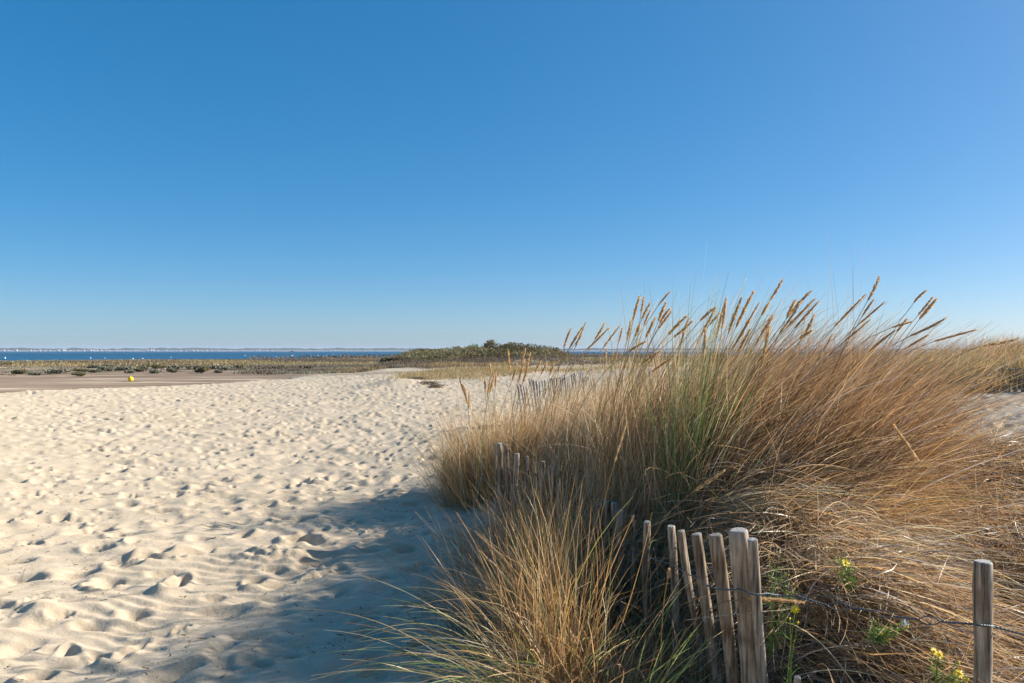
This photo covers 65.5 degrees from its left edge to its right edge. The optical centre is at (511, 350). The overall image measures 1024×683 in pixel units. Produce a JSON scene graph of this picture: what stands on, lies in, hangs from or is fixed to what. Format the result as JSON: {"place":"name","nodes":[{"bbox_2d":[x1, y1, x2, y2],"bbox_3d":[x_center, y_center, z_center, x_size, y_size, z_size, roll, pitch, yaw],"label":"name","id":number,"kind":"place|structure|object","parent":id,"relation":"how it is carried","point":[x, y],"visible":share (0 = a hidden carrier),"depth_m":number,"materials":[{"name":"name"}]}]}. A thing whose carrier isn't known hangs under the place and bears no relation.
{"place":"outdoors","nodes":[
{"label":"outdoors","id":0,"kind":"place"},
{"bbox_2d":[382,364,541,382],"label":"dune grass","id":1,"kind":"structure","parent":0,"point":[438,373],"depth_m":47.35,"materials":[{"name":"beige plant"}]},
{"bbox_2d":[311,354,631,372],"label":"hill grass","id":2,"kind":"structure","parent":0,"point":[427,364],"depth_m":78.24,"materials":[{"name":"green plant"}]},
{"bbox_2d":[0,351,960,360],"bbox_3d":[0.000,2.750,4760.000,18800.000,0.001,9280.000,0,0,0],"label":"sea","id":3,"kind":"structure","parent":0,"point":[65,355],"depth_m":578.76,"materials":[{"name":"liquid"}]},
{"bbox_2d":[0,347,961,350],"bbox_3d":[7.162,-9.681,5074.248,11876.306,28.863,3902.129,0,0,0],"label":"hills","id":4,"kind":"structure","parent":0,"point":[267,349],"depth_m":5789.71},
{"bbox_2d":[0,354,1023,682],"bbox_3d":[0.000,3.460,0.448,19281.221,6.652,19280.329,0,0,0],"label":"sand","id":5,"kind":"structure","parent":0,"point":[132,612],"depth_m":7.78,"materials":[{"name":"beige sand"}]},
{"bbox_2d":[1,361,17,364],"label":"shrub","id":6,"kind":"object","parent":5,"relation":"on","point":[8,363],"visible":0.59,"depth_m":130.50,"materials":[{"name":"grey plant"}]},
{"bbox_2d":[10,368,27,373],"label":"shrub","id":7,"kind":"object","parent":5,"relation":"on","point":[19,371],"visible":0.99,"depth_m":74.24,"materials":[{"name":"green plant"}]},
{"bbox_2d":[28,371,42,374],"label":"shrub","id":8,"kind":"object","parent":5,"relation":"on","point":[35,373],"visible":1,"depth_m":71.13,"materials":[{"name":"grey plant"}]},
{"bbox_2d":[48,359,64,362],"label":"shrub","id":9,"kind":"object","parent":5,"relation":"on","point":[56,360],"visible":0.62,"depth_m":151.77,"materials":[{"name":"grey plant"}]},
{"bbox_2d":[44,367,70,373],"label":"shrub","id":10,"kind":"object","parent":5,"relation":"on","point":[58,370],"visible":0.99,"depth_m":74.89,"materials":[{"name":"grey plant"}]},
{"bbox_2d":[71,371,85,375],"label":"shrub","id":11,"kind":"object","parent":5,"relation":"on","point":[79,373],"visible":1,"depth_m":68.77,"materials":[{"name":"green plant"}]},
{"bbox_2d":[72,368,88,371],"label":"shrub","id":12,"kind":"object","parent":5,"relation":"on","point":[80,369],"visible":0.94,"depth_m":82.05,"materials":[{"name":"green plant"}]},
{"bbox_2d":[86,364,99,367],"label":"shrub","id":13,"kind":"object","parent":5,"relation":"on","point":[92,366],"visible":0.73,"depth_m":99.29,"materials":[{"name":"grey plant"}]},
{"bbox_2d":[87,368,101,372],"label":"shrub","id":14,"kind":"object","parent":5,"relation":"on","point":[94,370],"visible":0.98,"depth_m":79.01,"materials":[{"name":"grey plant"}]},
{"bbox_2d":[96,365,113,371],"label":"shrub","id":15,"kind":"object","parent":5,"relation":"on","point":[107,368],"visible":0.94,"depth_m":83.73,"materials":[{"name":"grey plant"}]},
{"bbox_2d":[114,365,133,370],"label":"shrub","id":16,"kind":"object","parent":5,"relation":"on","point":[123,368],"visible":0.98,"depth_m":87.02,"materials":[{"name":"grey plant"}]},
{"bbox_2d":[124,370,134,372],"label":"shrub","id":17,"kind":"object","parent":5,"relation":"on","point":[130,371],"visible":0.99,"depth_m":77.56,"materials":[{"name":"grey plant"}]},
{"bbox_2d":[128,376,135,381],"bbox_3d":[-27.070,2.006,56.901,0.884,0.447,0.387,0,0,23],"label":"marker buoy","id":18,"kind":"object","parent":5,"relation":"on","point":[130,379],"visible":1,"depth_m":56.86,"materials":[{"name":"yellow plastic"}]},
{"bbox_2d":[132,367,145,371],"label":"shrub","id":19,"kind":"object","parent":5,"relation":"on","point":[137,369],"visible":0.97,"depth_m":81.98,"materials":[{"name":"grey plant"}]},
{"bbox_2d":[136,365,148,370],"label":"shrub","id":20,"kind":"object","parent":5,"relation":"on","point":[142,367],"visible":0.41,"depth_m":86.92,"materials":[{"name":"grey plant"}]},
{"bbox_2d":[149,369,161,372],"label":"shrub","id":21,"kind":"object","parent":5,"relation":"on","point":[155,371],"visible":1,"depth_m":76.75,"materials":[{"name":"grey plant"}]},
{"bbox_2d":[150,364,165,368],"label":"shrub","id":22,"kind":"object","parent":5,"relation":"on","point":[156,366],"visible":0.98,"depth_m":96.77,"materials":[{"name":"grey plant"}]},
{"bbox_2d":[165,367,178,372],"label":"shrub","id":23,"kind":"object","parent":5,"relation":"on","point":[172,370],"visible":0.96,"depth_m":79.14,"materials":[{"name":"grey plant"}]},
{"bbox_2d":[168,364,181,368],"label":"shrub","id":24,"kind":"object","parent":5,"relation":"on","point":[176,366],"visible":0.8,"depth_m":92.59,"materials":[{"name":"grey plant"}]},
{"bbox_2d":[0,365,355,375],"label":"flat plants","id":25,"kind":"object","parent":5,"relation":"on","point":[36,367],"visible":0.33,"depth_m":98.81,"materials":[{"name":"plant"}]},
{"bbox_2d":[185,365,202,368],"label":"shrub","id":26,"kind":"object","parent":5,"relation":"on","point":[191,367],"visible":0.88,"depth_m":92.61,"materials":[{"name":"grey plant"}]},
{"bbox_2d":[194,365,210,372],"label":"shrub","id":27,"kind":"object","parent":5,"relation":"on","point":[201,369],"visible":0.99,"depth_m":77.33,"materials":[{"name":"green plant"}]},
{"bbox_2d":[209,364,220,368],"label":"shrub","id":28,"kind":"object","parent":5,"relation":"on","point":[212,366],"visible":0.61,"depth_m":94.42,"materials":[{"name":"grey plant"}]},
{"bbox_2d":[215,365,233,370],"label":"shrub","id":29,"kind":"object","parent":5,"relation":"on","point":[227,367],"visible":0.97,"depth_m":86.79,"materials":[{"name":"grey plant"}]},
{"bbox_2d":[234,364,247,368],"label":"shrub","id":30,"kind":"object","parent":5,"relation":"on","point":[239,365],"visible":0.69,"depth_m":92.71,"materials":[{"name":"grey plant"}]},
{"bbox_2d":[251,366,270,370],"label":"shrub","id":31,"kind":"object","parent":5,"relation":"on","point":[264,367],"visible":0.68,"depth_m":85.25,"materials":[{"name":"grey plant"}]},
{"bbox_2d":[298,365,313,369],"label":"shrub","id":32,"kind":"object","parent":5,"relation":"on","point":[304,367],"visible":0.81,"depth_m":86.80,"materials":[{"name":"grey plant"}]},
{"bbox_2d":[0,379,638,682],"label":"twig litter","id":33,"kind":"object","parent":5,"relation":"on","point":[240,585],"visible":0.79,"depth_m":5.69,"materials":[{"name":"brown plant"}]},
{"bbox_2d":[231,356,424,374],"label":"marsh heath","id":34,"kind":"object","parent":5,"relation":"on","point":[315,370],"visible":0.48,"depth_m":79.42,"materials":[{"name":"plant"}]},
{"bbox_2d":[0,354,750,367],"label":"marsh grass","id":35,"kind":"structure","parent":5,"relation":"on","point":[182,363],"depth_m":150.06,"materials":[{"name":"green plant"}]},
{"bbox_2d":[387,357,398,361],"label":"bush","id":36,"kind":"object","parent":5,"relation":"on","point":[393,358],"visible":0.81,"depth_m":83.69,"materials":[{"name":"green plant"}]},
{"bbox_2d":[406,376,427,379],"bbox_3d":[-4.747,1.370,39.487,1.180,0.208,1.243,0,0,-37],"label":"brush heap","id":37,"kind":"object","parent":5,"relation":"on","point":[419,378],"visible":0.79,"depth_m":39.39,"materials":[{"name":"brown plant"}]},
{"bbox_2d":[418,380,441,384],"bbox_3d":[-3.825,1.476,37.048,1.240,0.230,1.200,0,0,0],"label":"brush heap","id":38,"kind":"object","parent":5,"relation":"on","point":[429,382],"visible":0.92,"depth_m":36.78,"materials":[{"name":"brown plant"}]},
{"bbox_2d":[425,384,447,387],"bbox_3d":[-3.386,1.581,35.990,1.014,0.219,1.287,0,0,0],"label":"brush heap","id":39,"kind":"object","parent":5,"relation":"on","point":[435,385],"visible":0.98,"depth_m":35.84,"materials":[{"name":"brown plant"}]},
{"bbox_2d":[364,349,574,512],"bbox_3d":[-0.191,0.771,8.575,2.451,1.668,2.395,0,0,33],"label":"marram grass clump","id":40,"kind":"object","parent":5,"relation":"on","point":[462,475],"visible":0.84,"depth_m":8.24,"materials":[{"name":"beige plant"}]},
{"bbox_2d":[388,342,575,360],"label":"hill scrub","id":41,"kind":"object","parent":5,"relation":"on","point":[479,352],"visible":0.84,"depth_m":86.23,"materials":[{"name":"green plant"}]},
{"bbox_2d":[482,339,498,348],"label":"tree","id":42,"kind":"object","parent":5,"relation":"on","point":[490,342],"visible":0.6,"depth_m":93.92,"materials":[{"name":"green plant"}]},
{"bbox_2d":[272,421,768,682],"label":"marram grass clump","id":43,"kind":"object","parent":5,"relation":"on","point":[555,597],"visible":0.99,"depth_m":4.05,"materials":[{"name":"beige plant"}]},
{"bbox_2d":[249,351,844,359],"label":"shore scrub","id":44,"kind":"object","parent":5,"relation":"on","point":[334,356],"visible":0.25,"depth_m":245.70,"materials":[{"name":"green plant"}]},
{"bbox_2d":[517,371,596,427],"bbox_3d":[1.112,1.142,18.174,0.227,1.330,3.100,0,0,39],"label":"picket fence","id":45,"kind":"object","parent":5,"relation":"on","point":[567,380],"visible":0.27,"depth_m":18.02,"materials":[{"name":"grey wood"}]},
{"bbox_2d":[461,321,730,548],"bbox_3d":[0.855,0.692,10.319,2.887,1.866,10.445,0,0,0],"label":"marram grass clump","id":46,"kind":"object","parent":5,"relation":"on","point":[562,435],"visible":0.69,"depth_m":7.08,"materials":[{"name":"beige plant"}]},
{"bbox_2d":[474,648,723,682],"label":"marram grass clump","id":47,"kind":"object","parent":5,"relation":"on","point":[578,678],"visible":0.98,"depth_m":3.00,"materials":[{"name":"plant"}]},
{"bbox_2d":[506,568,817,682],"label":"marram grass clump","id":48,"kind":"object","parent":5,"relation":"on","point":[665,676],"visible":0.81,"depth_m":3.44,"materials":[{"name":"green plant"}]},
{"bbox_2d":[531,280,864,666],"bbox_3d":[1.253,0.613,5.478,2.355,2.178,3.022,0,0,0],"label":"marram grass clump","id":49,"kind":"object","parent":5,"relation":"on","point":[624,502],"visible":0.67,"depth_m":5.16,"materials":[{"name":"beige plant"}]},
{"bbox_2d":[592,270,828,603],"bbox_3d":[1.287,0.512,4.842,1.342,1.995,1.418,0,0,-13],"label":"marram grass clump","id":50,"kind":"object","parent":5,"relation":"on","point":[673,450],"visible":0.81,"depth_m":4.76,"materials":[{"name":"green plant"}]},
{"bbox_2d":[706,350,723,364],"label":"bush","id":51,"kind":"object","parent":5,"relation":"on","point":[714,356],"visible":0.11,"depth_m":70.09,"materials":[{"name":"green plant"}]},
{"bbox_2d":[535,351,908,380],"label":"back dune grass","id":52,"kind":"structure","parent":5,"relation":"on","point":[588,365],"depth_m":65.83,"materials":[{"name":"beige plant"}]},
{"bbox_2d":[495,442,1023,682],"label":"picket fence","id":53,"kind":"object","parent":5,"relation":"on","point":[744,562],"visible":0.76,"depth_m":3.01,"materials":[{"name":"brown wood"}]},
{"bbox_2d":[539,222,1023,682],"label":"marram grass clump","id":54,"kind":"object","parent":5,"relation":"on","point":[797,447],"visible":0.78,"depth_m":4.68,"materials":[{"name":"beige plant"}]},
{"bbox_2d":[763,552,801,658],"bbox_3d":[0.993,0.947,2.951,0.164,0.414,0.110,0,0,22],"label":"ragwort","id":55,"kind":"object","parent":5,"relation":"on","point":[771,641],"visible":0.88,"depth_m":2.96,"materials":[{"name":"green plant"}]},
{"bbox_2d":[784,604,800,682],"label":"ragwort","id":56,"kind":"object","parent":5,"relation":"on","point":[795,609],"visible":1,"depth_m":2.62,"materials":[{"name":"green plant"}]},
{"bbox_2d":[611,421,1023,682],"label":"matted grass","id":57,"kind":"structure","parent":5,"relation":"on","point":[894,579],"depth_m":3.27,"materials":[{"name":"beige plant"}]},
{"bbox_2d":[831,552,860,591],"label":"ragwort","id":58,"kind":"object","parent":57,"relation":"on","point":[847,572],"visible":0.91,"depth_m":3.05,"materials":[{"name":"green plant"}]},
{"bbox_2d":[924,648,948,682],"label":"ragwort","id":59,"kind":"object","parent":57,"relation":"on","point":[940,655],"visible":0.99,"depth_m":2.58,"materials":[{"name":"green plant"}]},
{"bbox_2d":[809,344,908,370],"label":"marram grass clump","id":60,"kind":"object","parent":5,"relation":"on","point":[866,356],"depth_m":19.21,"materials":[{"name":"brown plant"}]},
{"bbox_2d":[715,276,1023,598],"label":"marram grass clump","id":61,"kind":"object","parent":5,"relation":"on","point":[948,423],"visible":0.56,"depth_m":4.63,"materials":[{"name":"beige plant"}]},
{"bbox_2d":[860,618,909,649],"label":"ragwort","id":62,"kind":"object","parent":5,"relation":"on","point":[879,637],"visible":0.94,"depth_m":2.78,"materials":[{"name":"green plant"}]},
{"bbox_2d":[855,343,945,373],"bbox_3d":[8.857,0.258,18.541,3.310,0.992,2.589,0,0,0],"label":"marram grass clump","id":63,"kind":"object","parent":5,"relation":"on","point":[902,353],"visible":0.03,"depth_m":18.36,"materials":[{"name":"brown plant"}]},
{"bbox_2d":[843,479,1023,673],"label":"marram grass clump","id":64,"kind":"object","parent":5,"relation":"on","point":[1012,557],"visible":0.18,"depth_m":3.67,"materials":[{"name":"beige plant"}]},
{"bbox_2d":[876,345,996,376],"bbox_3d":[8.967,0.260,17.583,3.216,1.000,2.820,0,0,-8],"label":"marram grass clump","id":65,"kind":"object","parent":5,"relation":"on","point":[919,355],"visible":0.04,"depth_m":17.41,"materials":[{"name":"brown plant"}]},
{"bbox_2d":[882,348,1013,392],"bbox_3d":[8.393,0.325,15.910,2.607,0.915,3.117,0,0,-34],"label":"marram grass clump","id":66,"kind":"object","parent":5,"relation":"on","point":[956,369],"visible":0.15,"depth_m":14.99,"materials":[{"name":"beige plant"}]},
{"bbox_2d":[940,662,968,682],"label":"ragwort","id":67,"kind":"object","parent":5,"relation":"on","point":[959,673],"visible":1,"depth_m":2.48,"materials":[{"name":"yellow plant"}]},
{"bbox_2d":[898,338,1023,363],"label":"marram grass clump","id":68,"kind":"object","parent":5,"relation":"on","point":[949,350],"visible":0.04,"depth_m":19.32,"materials":[{"name":"beige plant"}]},
{"bbox_2d":[900,348,1022,392],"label":"marram grass clump","id":69,"kind":"object","parent":5,"relation":"on","point":[993,374],"visible":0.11,"depth_m":14.80,"materials":[{"name":"beige plant"}]},
{"bbox_2d":[927,347,1023,387],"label":"marram grass clump","id":70,"kind":"object","parent":5,"relation":"on","point":[1012,381],"visible":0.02,"depth_m":16.33,"materials":[{"name":"beige plant"}]},
{"bbox_2d":[934,330,1023,358],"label":"marram grass clump","id":71,"kind":"object","parent":5,"relation":"on","point":[996,347],"visible":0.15,"depth_m":20.40,"materials":[{"name":"beige plant"}]},
{"bbox_2d":[940,378,1023,491],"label":"marram grass clump","id":72,"kind":"object","parent":5,"relation":"on","point":[990,428],"visible":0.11,"depth_m":5.64,"materials":[{"name":"beige plant"}]},
{"bbox_2d":[946,345,1023,382],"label":"marram grass clump","id":73,"kind":"object","parent":5,"relation":"on","point":[1005,349],"visible":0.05,"depth_m":17.18,"materials":[{"name":"beige plant"}]},
{"bbox_2d":[952,345,1023,387],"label":"marram grass clump","id":74,"kind":"object","parent":5,"relation":"on","point":[1014,366],"visible":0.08,"depth_m":16.55,"materials":[{"name":"beige plant"}]},
{"bbox_2d":[970,367,1023,392],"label":"picket fence","id":75,"kind":"object","parent":5,"relation":"on","point":[1014,378],"visible":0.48,"depth_m":14.86,"materials":[{"name":"grey wood"}]},
{"bbox_2d":[985,330,1023,359],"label":"marram grass clump","id":76,"kind":"object","parent":5,"relation":"on","point":[1016,349],"visible":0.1,"depth_m":20.30,"materials":[{"name":"beige plant"}]},
{"bbox_2d":[0,0,1023,348],"label":"sky","id":77,"kind":"structure","parent":0,"point":[306,174],"materials":[{"name":"blue"}]}
]}

